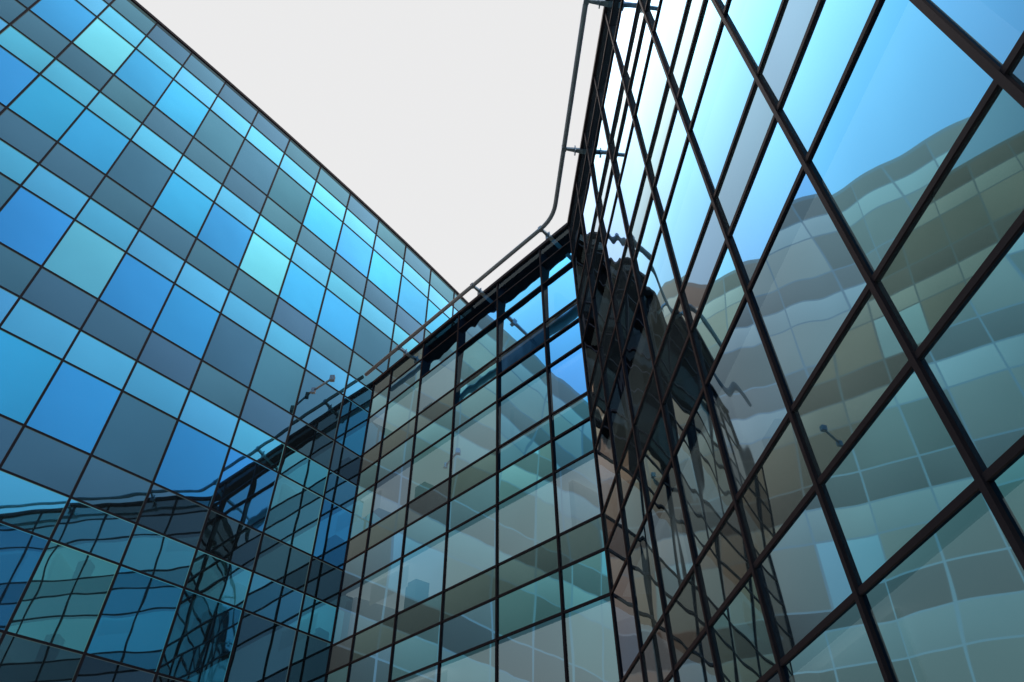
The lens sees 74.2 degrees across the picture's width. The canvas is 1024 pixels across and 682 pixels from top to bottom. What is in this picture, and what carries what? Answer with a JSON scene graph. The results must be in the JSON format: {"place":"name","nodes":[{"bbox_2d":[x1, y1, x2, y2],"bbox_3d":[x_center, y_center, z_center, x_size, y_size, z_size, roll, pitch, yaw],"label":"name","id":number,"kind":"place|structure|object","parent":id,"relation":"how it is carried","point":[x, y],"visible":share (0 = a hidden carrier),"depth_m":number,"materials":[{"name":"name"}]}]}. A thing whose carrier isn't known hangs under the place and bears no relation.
{"place":"outdoors","nodes":[
{"label":"outdoors","id":0,"kind":"place"},
{"bbox_2d":[136,0,603,301],"label":"sky","id":1,"kind":"structure","parent":0,"point":[446,118],"materials":[{"name":"white"}]},
{"label":"ground","id":2,"kind":"structure","parent":0,"visible":0},
{"bbox_2d":[0,0,468,681],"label":"window frames","id":3,"kind":"structure","parent":2,"relation":"on","point":[24,424],"depth_m":16.25,"materials":[{"name":"grey metal"}]},
{"bbox_2d":[0,0,466,681],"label":"glass facade","id":4,"kind":"structure","parent":3,"relation":"attached to","point":[64,598],"depth_m":15.78,"materials":[{"name":"blue glass"}]},
{"bbox_2d":[309,375,334,393],"bbox_3d":[-5.223,1.205,18.587,0.985,0.210,0.168,-27,-49,25],"label":"facade rod bracket","id":5,"kind":"object","parent":4,"relation":"attached to","point":[314,389],"visible":1,"depth_m":18.55,"materials":[{"name":"grey metal"}]},
{"label":"courtyard pavement","id":6,"kind":"structure","parent":0,"visible":0},
{"bbox_2d":[325,0,1023,681],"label":"window frames","id":7,"kind":"structure","parent":6,"relation":"on","point":[991,68],"depth_m":6.53,"materials":[{"name":"grey metal"}]},
{"bbox_2d":[364,0,608,375],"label":"roof railing","id":8,"kind":"object","parent":7,"relation":"on","point":[564,147],"visible":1,"depth_m":16.34,"materials":[{"name":"grey metal"}]},
{"bbox_2d":[326,0,1023,681],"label":"glass facade","id":9,"kind":"object","parent":7,"relation":"attached to","point":[944,602],"visible":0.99,"depth_m":5.92,"materials":[{"name":"glass"}]}
]}

